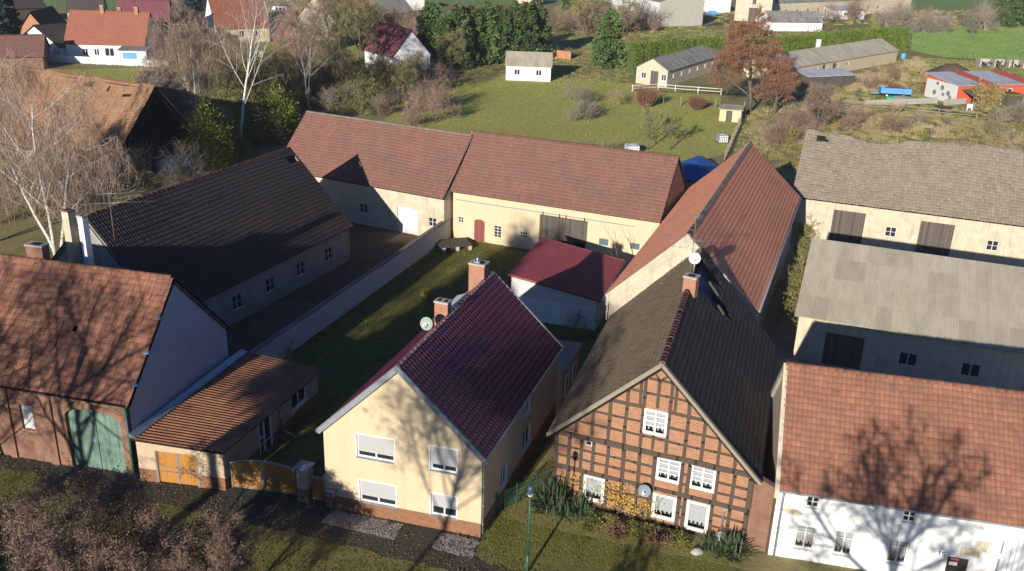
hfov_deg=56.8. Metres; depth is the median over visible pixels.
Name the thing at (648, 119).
fruit tree
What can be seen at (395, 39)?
white cottage
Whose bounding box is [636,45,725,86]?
long stable
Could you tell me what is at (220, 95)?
shrub
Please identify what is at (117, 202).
roof aerial
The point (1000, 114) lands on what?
shrub
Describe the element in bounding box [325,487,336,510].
letter box
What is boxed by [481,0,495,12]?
spruce
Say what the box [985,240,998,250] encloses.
window
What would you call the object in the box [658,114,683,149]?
fruit tree
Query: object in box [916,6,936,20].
shrub
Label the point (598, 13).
shrub
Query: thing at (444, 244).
wooden platform
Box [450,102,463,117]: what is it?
shrub
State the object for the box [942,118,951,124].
shrub
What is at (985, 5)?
shrub
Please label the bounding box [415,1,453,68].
spruce
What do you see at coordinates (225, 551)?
brown leaved tree
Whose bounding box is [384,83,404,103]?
shrub
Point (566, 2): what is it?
spruce
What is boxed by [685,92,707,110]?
shrub
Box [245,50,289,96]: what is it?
shrub
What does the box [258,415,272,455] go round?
door
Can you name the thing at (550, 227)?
sliding door
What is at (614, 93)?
shrub
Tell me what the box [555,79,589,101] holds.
shrub
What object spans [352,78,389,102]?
shrub
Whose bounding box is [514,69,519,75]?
window
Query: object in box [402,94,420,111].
shrub
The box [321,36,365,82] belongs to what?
mossy tree
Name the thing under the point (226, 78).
shrub
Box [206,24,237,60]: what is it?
mossy tree
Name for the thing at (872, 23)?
shrub
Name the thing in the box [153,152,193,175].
blue hut
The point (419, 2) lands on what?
white block
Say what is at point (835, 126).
rough grass
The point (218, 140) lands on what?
conifer
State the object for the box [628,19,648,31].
shrub
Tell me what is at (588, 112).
shrub
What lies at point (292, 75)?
mossy tree
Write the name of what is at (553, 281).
red roofed shed
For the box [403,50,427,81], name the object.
mossy tree
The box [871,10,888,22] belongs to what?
shrub
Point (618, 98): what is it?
shrub
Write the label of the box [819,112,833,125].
shrub
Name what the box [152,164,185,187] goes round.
shrub
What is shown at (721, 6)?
white workshop
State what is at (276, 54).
bare tree
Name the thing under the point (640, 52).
hedge
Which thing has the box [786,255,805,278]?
shrub
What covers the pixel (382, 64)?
shrub
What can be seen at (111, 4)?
field
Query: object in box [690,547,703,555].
garden stone
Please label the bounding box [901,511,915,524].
window
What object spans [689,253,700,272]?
satellite dish
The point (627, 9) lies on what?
mossy tree
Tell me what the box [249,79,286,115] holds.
conifer
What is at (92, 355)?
barn
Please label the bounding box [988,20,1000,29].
shrub
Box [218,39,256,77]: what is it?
bare tree
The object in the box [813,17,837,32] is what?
shrub
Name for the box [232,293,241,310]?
window
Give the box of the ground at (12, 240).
[0,0,1023,570]
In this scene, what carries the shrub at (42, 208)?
on the ground at (12, 240)
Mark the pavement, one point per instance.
(293, 504)
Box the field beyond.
[911,0,1014,6]
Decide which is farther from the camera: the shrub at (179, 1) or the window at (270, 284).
the shrub at (179, 1)
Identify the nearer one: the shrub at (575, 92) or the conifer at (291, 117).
the conifer at (291, 117)
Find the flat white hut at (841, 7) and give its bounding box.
[822,5,864,18]
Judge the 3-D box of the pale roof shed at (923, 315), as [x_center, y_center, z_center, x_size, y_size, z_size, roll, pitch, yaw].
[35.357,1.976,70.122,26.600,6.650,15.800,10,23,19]
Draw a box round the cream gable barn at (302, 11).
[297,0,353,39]
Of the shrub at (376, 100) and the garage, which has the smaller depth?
the garage
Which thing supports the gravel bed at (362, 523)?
on the pavement
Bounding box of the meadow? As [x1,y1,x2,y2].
[385,75,739,160]
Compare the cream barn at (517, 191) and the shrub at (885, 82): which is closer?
the cream barn at (517, 191)
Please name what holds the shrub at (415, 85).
on the ground at (12, 240)
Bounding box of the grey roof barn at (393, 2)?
[369,0,412,23]
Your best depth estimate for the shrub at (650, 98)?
153.81 m
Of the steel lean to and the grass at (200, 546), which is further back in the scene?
the steel lean to
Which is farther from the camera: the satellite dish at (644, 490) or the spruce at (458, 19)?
the spruce at (458, 19)
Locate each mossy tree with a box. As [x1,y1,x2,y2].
[152,38,196,97]
[166,20,206,81]
[176,52,225,107]
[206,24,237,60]
[209,37,252,98]
[232,52,276,102]
[235,35,286,95]
[265,57,297,100]
[281,36,317,73]
[284,0,366,74]
[295,23,325,64]
[306,45,338,98]
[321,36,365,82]
[333,0,388,57]
[360,0,385,25]
[362,49,390,82]
[388,58,419,99]
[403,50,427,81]
[434,27,468,68]
[569,0,597,34]
[615,0,637,33]
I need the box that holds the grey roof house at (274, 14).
[265,0,302,31]
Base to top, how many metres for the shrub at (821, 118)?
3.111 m
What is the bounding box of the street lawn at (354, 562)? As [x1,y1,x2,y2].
[0,441,748,570]
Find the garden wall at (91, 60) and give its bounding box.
[48,55,161,66]
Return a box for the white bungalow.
[505,51,552,81]
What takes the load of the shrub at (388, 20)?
on the ground at (12, 240)
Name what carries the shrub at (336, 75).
on the ground at (12, 240)
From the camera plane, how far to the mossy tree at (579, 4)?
237.57 m
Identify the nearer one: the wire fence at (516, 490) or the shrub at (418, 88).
the wire fence at (516, 490)
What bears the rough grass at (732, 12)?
on the ground at (12, 240)
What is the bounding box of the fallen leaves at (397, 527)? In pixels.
[322,509,479,554]
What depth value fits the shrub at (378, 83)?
155.40 m
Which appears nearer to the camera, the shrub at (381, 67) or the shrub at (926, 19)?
the shrub at (381, 67)
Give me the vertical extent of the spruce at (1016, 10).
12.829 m
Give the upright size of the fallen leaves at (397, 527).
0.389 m
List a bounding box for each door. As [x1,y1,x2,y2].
[154,450,199,486]
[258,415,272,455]
[398,206,417,234]
[473,218,485,241]
[539,214,562,241]
[562,217,587,243]
[650,71,658,85]
[726,111,731,121]
[748,8,755,21]
[810,77,826,86]
[822,332,863,369]
[829,209,865,243]
[830,76,846,85]
[915,221,954,255]
[945,556,967,570]
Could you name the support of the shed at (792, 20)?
on the ground at (12, 240)
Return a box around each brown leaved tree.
[0,451,205,570]
[149,506,259,570]
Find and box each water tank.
[624,143,639,150]
[715,133,728,143]
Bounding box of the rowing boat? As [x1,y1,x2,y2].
[886,95,913,98]
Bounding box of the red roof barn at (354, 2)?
[342,0,373,20]
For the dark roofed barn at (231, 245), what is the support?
on the ground at (12, 240)
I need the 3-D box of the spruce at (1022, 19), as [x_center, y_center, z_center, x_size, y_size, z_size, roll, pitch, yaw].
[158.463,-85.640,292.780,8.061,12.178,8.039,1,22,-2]
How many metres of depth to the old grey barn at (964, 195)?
92.06 m
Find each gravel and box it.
[322,509,402,539]
[433,533,478,558]
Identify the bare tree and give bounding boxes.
[132,68,195,121]
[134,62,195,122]
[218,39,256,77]
[261,39,294,70]
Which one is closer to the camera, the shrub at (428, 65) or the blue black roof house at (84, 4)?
the shrub at (428, 65)
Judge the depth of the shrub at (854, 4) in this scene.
290.46 m
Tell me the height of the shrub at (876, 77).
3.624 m
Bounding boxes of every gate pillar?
[293,460,314,502]
[320,474,326,502]
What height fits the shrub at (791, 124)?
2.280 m
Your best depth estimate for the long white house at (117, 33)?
180.99 m
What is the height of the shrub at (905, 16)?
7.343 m
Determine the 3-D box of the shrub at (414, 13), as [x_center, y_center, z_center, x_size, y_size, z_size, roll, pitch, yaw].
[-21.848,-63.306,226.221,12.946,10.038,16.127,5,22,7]
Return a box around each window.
[21,405,34,428]
[82,48,88,55]
[94,49,99,55]
[104,48,114,56]
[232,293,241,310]
[266,276,274,292]
[292,386,307,412]
[297,260,304,275]
[325,246,331,260]
[355,432,395,464]
[358,478,396,508]
[359,203,367,213]
[429,217,435,225]
[429,444,457,475]
[430,491,457,520]
[458,216,462,222]
[494,225,500,237]
[500,464,507,491]
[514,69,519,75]
[520,231,526,237]
[522,423,530,454]
[524,400,531,418]
[536,70,541,75]
[564,373,568,396]
[572,361,576,384]
[583,474,604,503]
[585,441,591,445]
[598,238,608,246]
[629,243,639,250]
[640,72,645,78]
[642,408,667,437]
[651,492,676,521]
[655,457,681,484]
[661,74,665,81]
[684,499,710,533]
[689,465,716,493]
[792,525,815,552]
[804,497,819,510]
[831,531,854,558]
[884,226,896,236]
[884,540,908,567]
[897,351,917,366]
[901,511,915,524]
[959,362,980,377]
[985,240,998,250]
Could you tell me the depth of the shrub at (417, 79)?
161.63 m
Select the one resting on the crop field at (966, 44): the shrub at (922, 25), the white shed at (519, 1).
the shrub at (922, 25)
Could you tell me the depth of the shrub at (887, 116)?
144.91 m
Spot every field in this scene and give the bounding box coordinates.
[43,0,561,8]
[908,27,1023,59]
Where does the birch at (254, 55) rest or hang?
on the ground at (12, 240)
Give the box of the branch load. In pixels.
[882,82,906,88]
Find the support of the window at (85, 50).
in the long white house at (117, 33)
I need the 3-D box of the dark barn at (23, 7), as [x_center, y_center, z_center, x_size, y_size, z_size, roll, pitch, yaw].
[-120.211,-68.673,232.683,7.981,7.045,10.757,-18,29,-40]
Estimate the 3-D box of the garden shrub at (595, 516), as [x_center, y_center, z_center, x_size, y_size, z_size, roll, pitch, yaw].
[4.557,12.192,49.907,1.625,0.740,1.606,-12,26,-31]
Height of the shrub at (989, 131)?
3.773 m
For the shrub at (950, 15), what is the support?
on the ground at (12, 240)
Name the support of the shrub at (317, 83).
on the ground at (12, 240)
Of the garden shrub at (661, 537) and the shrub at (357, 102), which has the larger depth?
the shrub at (357, 102)
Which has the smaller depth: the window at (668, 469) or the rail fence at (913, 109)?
the window at (668, 469)
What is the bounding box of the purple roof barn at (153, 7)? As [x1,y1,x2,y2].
[116,0,188,49]
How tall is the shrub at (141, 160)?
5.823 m
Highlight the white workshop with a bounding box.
[703,0,730,12]
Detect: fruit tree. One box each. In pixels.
[635,112,659,149]
[639,103,660,136]
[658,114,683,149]
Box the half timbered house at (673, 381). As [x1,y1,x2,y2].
[546,247,775,540]
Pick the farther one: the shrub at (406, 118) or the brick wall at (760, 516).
the shrub at (406, 118)
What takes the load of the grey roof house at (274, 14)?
on the ground at (12, 240)
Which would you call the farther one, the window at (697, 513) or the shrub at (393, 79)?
the shrub at (393, 79)
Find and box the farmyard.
[706,20,823,26]
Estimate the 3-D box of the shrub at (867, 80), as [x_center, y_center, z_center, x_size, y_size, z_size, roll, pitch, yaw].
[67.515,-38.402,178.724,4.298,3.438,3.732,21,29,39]
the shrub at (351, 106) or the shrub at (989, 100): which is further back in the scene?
the shrub at (989, 100)
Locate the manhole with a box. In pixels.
[456,553,475,565]
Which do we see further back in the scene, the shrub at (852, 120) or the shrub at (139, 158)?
the shrub at (852, 120)
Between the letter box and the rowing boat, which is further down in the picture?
the letter box
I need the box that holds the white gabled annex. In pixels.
[24,22,66,55]
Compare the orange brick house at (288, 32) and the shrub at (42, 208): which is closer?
the shrub at (42, 208)
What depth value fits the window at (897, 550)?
46.35 m
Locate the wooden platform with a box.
[437,237,471,251]
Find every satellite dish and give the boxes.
[420,317,432,331]
[638,484,650,496]
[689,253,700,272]
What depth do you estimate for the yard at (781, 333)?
74.39 m
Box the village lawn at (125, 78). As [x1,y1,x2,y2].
[49,68,220,83]
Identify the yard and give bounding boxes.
[226,222,417,357]
[762,213,952,472]
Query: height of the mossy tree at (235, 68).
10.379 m
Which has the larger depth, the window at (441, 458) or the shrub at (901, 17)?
the shrub at (901, 17)
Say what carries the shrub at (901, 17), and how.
on the ground at (12, 240)
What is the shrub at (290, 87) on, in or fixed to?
on the ground at (12, 240)
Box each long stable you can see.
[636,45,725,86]
[743,38,899,78]
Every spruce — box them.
[0,0,23,33]
[180,0,206,39]
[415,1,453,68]
[417,2,445,34]
[430,15,462,71]
[445,2,479,69]
[461,4,489,66]
[469,4,503,65]
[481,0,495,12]
[483,3,515,62]
[498,5,525,62]
[508,0,520,17]
[511,1,544,51]
[523,0,554,54]
[559,0,576,13]
[588,7,626,69]
[983,0,1012,26]
[998,0,1022,27]
[1015,0,1023,25]
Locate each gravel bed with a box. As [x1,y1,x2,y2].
[321,509,401,539]
[431,532,479,557]
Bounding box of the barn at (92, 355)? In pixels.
[0,213,229,477]
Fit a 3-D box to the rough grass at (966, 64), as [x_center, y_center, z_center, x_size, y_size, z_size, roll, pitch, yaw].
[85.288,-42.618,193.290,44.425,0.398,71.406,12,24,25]
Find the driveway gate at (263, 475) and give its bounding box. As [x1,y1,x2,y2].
[230,460,296,494]
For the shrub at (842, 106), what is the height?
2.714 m
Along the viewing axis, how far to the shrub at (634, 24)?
248.22 m
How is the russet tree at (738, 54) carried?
on the ground at (12, 240)
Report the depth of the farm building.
280.71 m
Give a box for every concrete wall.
[865,98,937,105]
[943,98,966,104]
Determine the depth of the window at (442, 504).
48.33 m
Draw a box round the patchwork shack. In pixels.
[924,71,1023,106]
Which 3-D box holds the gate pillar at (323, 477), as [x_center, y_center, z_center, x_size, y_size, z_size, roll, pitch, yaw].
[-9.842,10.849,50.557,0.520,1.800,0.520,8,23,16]
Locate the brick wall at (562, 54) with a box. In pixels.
[553,50,571,59]
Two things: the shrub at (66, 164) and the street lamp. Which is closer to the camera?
the street lamp
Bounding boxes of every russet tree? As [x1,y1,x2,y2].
[700,3,793,112]
[750,56,801,114]
[804,80,843,128]
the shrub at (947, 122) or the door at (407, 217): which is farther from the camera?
the shrub at (947, 122)
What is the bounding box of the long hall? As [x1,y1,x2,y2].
[598,0,704,25]
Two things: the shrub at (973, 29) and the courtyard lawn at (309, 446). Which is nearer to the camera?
the courtyard lawn at (309, 446)
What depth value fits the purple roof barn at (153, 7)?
193.64 m
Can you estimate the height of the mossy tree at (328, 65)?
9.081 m
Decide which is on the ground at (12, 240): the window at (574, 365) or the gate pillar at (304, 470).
the gate pillar at (304, 470)
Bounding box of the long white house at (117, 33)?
[63,5,160,59]
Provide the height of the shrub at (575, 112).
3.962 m
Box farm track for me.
[635,89,1023,124]
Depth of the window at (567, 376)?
60.40 m
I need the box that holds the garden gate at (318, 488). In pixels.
[311,476,323,500]
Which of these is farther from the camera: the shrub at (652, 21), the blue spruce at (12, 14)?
the shrub at (652, 21)
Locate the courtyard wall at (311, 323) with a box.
[248,218,449,358]
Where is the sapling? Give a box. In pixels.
[604,225,621,274]
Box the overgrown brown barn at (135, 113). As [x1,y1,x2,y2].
[0,64,200,188]
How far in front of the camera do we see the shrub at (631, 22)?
239.99 m
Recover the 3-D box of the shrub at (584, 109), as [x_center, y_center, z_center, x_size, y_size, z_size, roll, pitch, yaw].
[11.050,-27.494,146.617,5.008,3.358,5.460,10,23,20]
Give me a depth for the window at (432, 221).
90.65 m
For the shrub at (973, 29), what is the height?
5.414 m
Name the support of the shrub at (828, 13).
on the ground at (12, 240)
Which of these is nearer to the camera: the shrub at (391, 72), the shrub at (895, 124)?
the shrub at (895, 124)
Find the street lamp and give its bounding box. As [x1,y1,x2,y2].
[526,485,533,570]
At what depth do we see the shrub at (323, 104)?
144.98 m
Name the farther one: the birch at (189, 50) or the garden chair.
the garden chair
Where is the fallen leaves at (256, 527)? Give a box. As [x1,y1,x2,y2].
[0,455,549,570]
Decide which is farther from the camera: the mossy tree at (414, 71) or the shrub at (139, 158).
the mossy tree at (414, 71)
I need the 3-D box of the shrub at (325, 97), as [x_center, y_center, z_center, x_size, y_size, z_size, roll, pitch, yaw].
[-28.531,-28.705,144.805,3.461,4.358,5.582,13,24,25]
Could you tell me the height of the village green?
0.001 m
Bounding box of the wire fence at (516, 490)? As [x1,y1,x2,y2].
[495,469,552,513]
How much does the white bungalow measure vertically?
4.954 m
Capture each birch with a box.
[0,45,144,255]
[132,0,250,131]
[201,0,301,145]
[268,0,350,109]
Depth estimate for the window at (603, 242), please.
85.81 m
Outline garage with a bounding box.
[129,349,322,490]
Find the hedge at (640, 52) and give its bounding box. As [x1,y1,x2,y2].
[623,25,910,73]
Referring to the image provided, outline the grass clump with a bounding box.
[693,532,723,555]
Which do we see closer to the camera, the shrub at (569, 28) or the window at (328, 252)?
the window at (328, 252)
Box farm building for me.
[734,0,774,21]
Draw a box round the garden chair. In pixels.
[966,104,972,110]
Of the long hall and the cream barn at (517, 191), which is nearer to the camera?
the cream barn at (517, 191)
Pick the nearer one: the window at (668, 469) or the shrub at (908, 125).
the window at (668, 469)
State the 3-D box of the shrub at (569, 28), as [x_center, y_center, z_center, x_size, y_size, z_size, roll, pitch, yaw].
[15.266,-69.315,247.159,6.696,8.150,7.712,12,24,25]
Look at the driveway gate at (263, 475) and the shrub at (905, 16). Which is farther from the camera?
the shrub at (905, 16)
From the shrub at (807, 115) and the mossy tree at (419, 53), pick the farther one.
the mossy tree at (419, 53)
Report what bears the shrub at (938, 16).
on the crop field at (966, 44)
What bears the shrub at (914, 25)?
on the ground at (12, 240)
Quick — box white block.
[406,0,423,9]
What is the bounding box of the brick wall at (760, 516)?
[745,476,775,551]
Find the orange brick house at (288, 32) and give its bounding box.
[273,9,312,54]
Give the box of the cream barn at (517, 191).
[450,130,687,265]
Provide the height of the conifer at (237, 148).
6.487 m
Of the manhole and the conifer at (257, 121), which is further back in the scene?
the conifer at (257, 121)
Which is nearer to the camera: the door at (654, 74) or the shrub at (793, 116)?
the shrub at (793, 116)
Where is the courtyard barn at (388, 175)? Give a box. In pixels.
[287,110,472,237]
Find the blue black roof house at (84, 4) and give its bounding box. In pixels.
[66,0,107,14]
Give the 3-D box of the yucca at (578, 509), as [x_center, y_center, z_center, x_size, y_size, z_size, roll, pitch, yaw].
[3.327,11.654,50.118,2.486,1.650,2.177,2,22,0]
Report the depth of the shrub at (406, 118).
136.07 m
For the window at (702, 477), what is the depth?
48.00 m
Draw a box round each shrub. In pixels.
[0,134,31,180]
[0,152,44,201]
[0,168,85,220]
[0,176,55,217]
[0,188,10,224]
[15,147,85,197]
[46,150,84,190]
[50,183,80,209]
[61,164,89,198]
[68,142,151,208]
[69,154,124,188]
[79,141,154,191]
[85,179,105,198]
[116,140,153,189]
[119,141,156,186]
[147,158,189,187]
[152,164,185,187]
[157,135,215,187]
[169,0,184,10]
[208,87,237,103]
[216,76,235,90]
[218,67,244,89]
[218,91,243,105]
[228,86,263,109]
[231,76,255,91]
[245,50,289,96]
[278,340,294,357]
[280,75,308,99]
[286,86,315,111]
[290,63,329,103]
[294,85,315,106]
[306,85,348,109]
[311,86,339,109]
[315,56,377,98]
[316,52,361,94]
[320,76,352,99]
[322,93,344,110]
[332,78,370,105]
[332,85,353,106]
[334,84,354,105]
[341,46,366,72]
[346,71,381,101]
[346,101,365,110]
[350,97,367,110]
[351,64,368,84]
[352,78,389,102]
[352,98,373,115]
[359,52,400,76]
[361,59,393,80]
[365,92,395,109]
[367,54,415,93]
[369,76,385,95]
[372,92,395,115]
[380,3,418,25]
[381,63,410,92]
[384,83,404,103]
[388,52,412,76]
[389,8,412,29]
[389,51,422,89]
[390,1,421,31]
[395,108,423,126]
[398,10,419,31]
[399,21,418,34]
[402,78,436,108]
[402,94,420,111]
[404,80,425,94]
[405,78,449,112]
[405,103,430,125]
[407,74,462,110]
[409,87,460,121]
[420,288,435,297]
[422,61,452,83]
[423,54,443,73]
[423,88,444,110]
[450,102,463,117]
[548,4,573,33]
[553,1,574,20]
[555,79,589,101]
[558,7,576,27]
[558,11,574,29]
[562,100,589,121]
[562,305,599,335]
[568,0,601,31]
[568,5,600,33]
[570,83,599,106]
[571,98,599,117]
[575,3,603,34]
[577,4,608,25]
[578,0,612,28]
[580,99,600,115]
[580,100,602,120]
[580,516,598,531]
[582,0,610,11]
[587,510,616,527]
[594,3,637,29]
[599,0,639,35]
[603,90,626,104]
[606,134,620,147]
[606,516,628,539]
[612,88,625,99]
[615,0,669,24]
[621,12,643,32]
[625,10,648,29]
[626,519,654,540]
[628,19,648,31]
[632,4,665,28]
[632,83,662,107]
[639,534,654,546]
[647,12,660,30]
[650,526,678,546]
[665,527,692,549]
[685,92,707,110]
[754,112,795,144]
[761,117,786,145]
[763,100,819,127]
[770,124,800,143]
[771,261,803,328]
[775,264,803,300]
[776,116,793,128]
[779,108,823,130]
[779,120,808,141]
[784,119,797,129]
[784,269,803,296]
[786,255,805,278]
[789,234,810,257]
[789,235,814,263]
[792,213,818,239]
[798,108,814,122]
[800,25,826,33]
[802,117,826,131]
[806,118,819,128]
[807,0,841,23]
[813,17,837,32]
[813,111,829,124]
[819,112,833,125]
[831,100,854,110]
[833,9,846,22]
[839,108,862,130]
[841,0,865,21]
[842,0,876,20]
[844,105,877,121]
[863,75,879,86]
[864,17,880,27]
[867,61,884,73]
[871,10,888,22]
[871,72,883,82]
[872,5,898,26]
[878,108,905,125]
[879,114,904,133]
[881,77,893,84]
[887,64,905,72]
[887,68,901,80]
[888,10,912,24]
[889,4,918,24]
[893,0,911,8]
[899,112,914,128]
[903,1,916,21]
[905,16,923,29]
[906,20,918,32]
[906,107,929,123]
[907,9,939,31]
[913,15,944,33]
[914,13,936,32]
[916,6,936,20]
[918,8,940,25]
[928,10,960,29]
[932,16,956,32]
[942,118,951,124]
[946,10,955,22]
[957,6,979,28]
[964,19,982,33]
[967,3,1000,31]
[968,0,1008,25]
[971,78,1009,109]
[975,125,986,135]
[982,115,1008,136]
[983,113,1017,133]
[986,104,1014,120]
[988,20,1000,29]
[996,106,1018,118]
[1007,103,1023,117]
[1012,100,1023,114]
[1015,108,1023,121]
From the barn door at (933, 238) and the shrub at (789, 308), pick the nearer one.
the shrub at (789, 308)
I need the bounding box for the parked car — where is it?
[706,11,719,15]
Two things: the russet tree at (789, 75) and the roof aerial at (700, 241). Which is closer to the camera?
the roof aerial at (700, 241)
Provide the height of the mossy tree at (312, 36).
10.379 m
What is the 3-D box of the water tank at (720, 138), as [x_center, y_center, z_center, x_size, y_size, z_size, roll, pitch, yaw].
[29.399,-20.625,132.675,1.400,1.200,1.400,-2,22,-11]
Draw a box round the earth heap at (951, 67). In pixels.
[919,63,969,75]
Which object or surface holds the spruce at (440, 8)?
on the ground at (12, 240)
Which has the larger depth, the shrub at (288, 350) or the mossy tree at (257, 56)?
the mossy tree at (257, 56)
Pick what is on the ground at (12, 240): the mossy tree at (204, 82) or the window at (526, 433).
the mossy tree at (204, 82)
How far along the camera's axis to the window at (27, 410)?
52.81 m
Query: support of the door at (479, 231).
in the cream barn at (517, 191)
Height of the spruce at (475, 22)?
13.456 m
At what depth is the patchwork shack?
168.43 m
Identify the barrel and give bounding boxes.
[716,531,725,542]
[900,53,905,59]
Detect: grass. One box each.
[0,468,424,570]
[2,27,363,66]
[112,84,301,189]
[216,45,455,108]
[359,69,457,90]
[386,29,911,102]
[498,562,552,570]
[552,10,1023,33]
[733,92,1023,170]
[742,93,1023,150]
[788,57,1023,109]
[843,56,929,91]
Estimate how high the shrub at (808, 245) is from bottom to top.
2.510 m
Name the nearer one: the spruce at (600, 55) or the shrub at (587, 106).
the shrub at (587, 106)
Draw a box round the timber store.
[975,58,1023,67]
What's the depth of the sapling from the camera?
80.15 m
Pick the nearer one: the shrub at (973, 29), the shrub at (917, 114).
the shrub at (917, 114)
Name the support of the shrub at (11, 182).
on the ground at (12, 240)
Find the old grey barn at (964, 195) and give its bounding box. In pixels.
[791,128,1023,266]
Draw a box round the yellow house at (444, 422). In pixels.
[315,257,581,536]
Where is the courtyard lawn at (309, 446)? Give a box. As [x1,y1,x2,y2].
[258,236,625,534]
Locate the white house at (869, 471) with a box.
[765,361,1023,570]
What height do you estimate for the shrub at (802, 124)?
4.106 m
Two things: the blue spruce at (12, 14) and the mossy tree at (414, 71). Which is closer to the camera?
the mossy tree at (414, 71)
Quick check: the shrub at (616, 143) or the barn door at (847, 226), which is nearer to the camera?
the barn door at (847, 226)
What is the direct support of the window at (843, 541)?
in the white house at (869, 471)
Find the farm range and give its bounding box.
[774,0,911,15]
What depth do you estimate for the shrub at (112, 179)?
98.62 m
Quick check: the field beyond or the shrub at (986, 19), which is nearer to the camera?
the shrub at (986, 19)
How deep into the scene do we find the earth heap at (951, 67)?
194.63 m
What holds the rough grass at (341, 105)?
on the ground at (12, 240)
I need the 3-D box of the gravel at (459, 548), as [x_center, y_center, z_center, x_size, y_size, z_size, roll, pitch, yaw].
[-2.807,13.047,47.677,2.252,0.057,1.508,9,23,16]
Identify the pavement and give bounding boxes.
[0,454,520,570]
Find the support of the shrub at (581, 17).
on the ground at (12, 240)
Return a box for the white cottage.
[357,22,430,71]
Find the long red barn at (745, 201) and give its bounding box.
[605,141,800,326]
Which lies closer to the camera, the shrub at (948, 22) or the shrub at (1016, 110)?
the shrub at (1016, 110)
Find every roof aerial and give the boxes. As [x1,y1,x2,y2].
[94,191,148,240]
[662,213,714,272]
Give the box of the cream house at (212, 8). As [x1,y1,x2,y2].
[204,0,270,43]
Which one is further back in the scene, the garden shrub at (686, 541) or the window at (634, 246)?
the window at (634, 246)
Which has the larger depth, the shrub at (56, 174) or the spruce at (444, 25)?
the spruce at (444, 25)
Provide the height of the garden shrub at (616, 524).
0.733 m
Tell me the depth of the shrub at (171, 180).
102.21 m
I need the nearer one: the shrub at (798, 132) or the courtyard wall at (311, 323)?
the courtyard wall at (311, 323)
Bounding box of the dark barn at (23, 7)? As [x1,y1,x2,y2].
[1,0,46,19]
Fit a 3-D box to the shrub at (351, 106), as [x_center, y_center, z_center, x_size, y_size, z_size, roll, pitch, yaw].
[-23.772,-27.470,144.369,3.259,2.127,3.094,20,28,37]
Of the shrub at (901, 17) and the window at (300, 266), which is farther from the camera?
the shrub at (901, 17)
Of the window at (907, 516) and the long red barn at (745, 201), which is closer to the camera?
the window at (907, 516)
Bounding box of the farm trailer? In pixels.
[870,86,911,97]
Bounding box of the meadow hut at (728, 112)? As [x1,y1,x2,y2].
[718,104,743,122]
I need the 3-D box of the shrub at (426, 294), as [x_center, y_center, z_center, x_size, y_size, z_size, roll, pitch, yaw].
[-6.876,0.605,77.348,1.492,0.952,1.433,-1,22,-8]
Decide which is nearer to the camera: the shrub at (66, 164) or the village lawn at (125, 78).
the shrub at (66, 164)
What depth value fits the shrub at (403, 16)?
228.00 m
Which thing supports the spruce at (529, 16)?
on the ground at (12, 240)
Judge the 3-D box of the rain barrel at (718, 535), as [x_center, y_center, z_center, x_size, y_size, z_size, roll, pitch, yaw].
[10.620,12.951,48.214,0.526,0.700,0.540,2,22,0]
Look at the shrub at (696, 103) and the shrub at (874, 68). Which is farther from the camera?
the shrub at (874, 68)
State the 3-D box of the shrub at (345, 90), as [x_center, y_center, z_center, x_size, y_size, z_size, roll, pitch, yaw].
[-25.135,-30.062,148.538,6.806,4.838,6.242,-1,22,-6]
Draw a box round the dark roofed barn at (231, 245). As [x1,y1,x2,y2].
[51,147,353,327]
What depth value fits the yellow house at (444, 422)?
48.91 m
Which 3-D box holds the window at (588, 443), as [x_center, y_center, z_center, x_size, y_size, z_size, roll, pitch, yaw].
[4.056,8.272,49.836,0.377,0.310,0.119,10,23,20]
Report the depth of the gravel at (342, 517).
49.03 m
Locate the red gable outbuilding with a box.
[20,6,66,33]
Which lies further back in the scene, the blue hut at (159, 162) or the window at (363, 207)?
the blue hut at (159, 162)
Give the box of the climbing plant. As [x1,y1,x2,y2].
[561,471,669,523]
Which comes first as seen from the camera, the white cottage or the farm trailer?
the farm trailer
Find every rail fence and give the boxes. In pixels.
[632,83,721,94]
[829,101,977,118]
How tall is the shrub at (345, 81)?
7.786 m
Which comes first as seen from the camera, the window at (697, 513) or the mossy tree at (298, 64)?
the window at (697, 513)
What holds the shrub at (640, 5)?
on the ground at (12, 240)
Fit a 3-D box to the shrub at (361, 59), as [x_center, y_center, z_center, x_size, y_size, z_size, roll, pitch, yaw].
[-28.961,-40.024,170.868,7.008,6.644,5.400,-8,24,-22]
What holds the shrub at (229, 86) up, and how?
on the ground at (12, 240)
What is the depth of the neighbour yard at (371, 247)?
78.37 m
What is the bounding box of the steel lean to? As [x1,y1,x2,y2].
[795,68,856,87]
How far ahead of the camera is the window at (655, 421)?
47.93 m
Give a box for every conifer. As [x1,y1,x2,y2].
[174,93,237,172]
[198,103,249,157]
[229,81,293,148]
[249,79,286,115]
[251,75,300,142]
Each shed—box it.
[508,237,625,330]
[516,0,536,4]
[758,10,823,30]
[793,238,1023,389]
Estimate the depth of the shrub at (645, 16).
256.39 m
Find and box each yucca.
[520,475,573,524]
[554,490,593,525]
[706,528,764,568]
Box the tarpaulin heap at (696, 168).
[681,155,727,181]

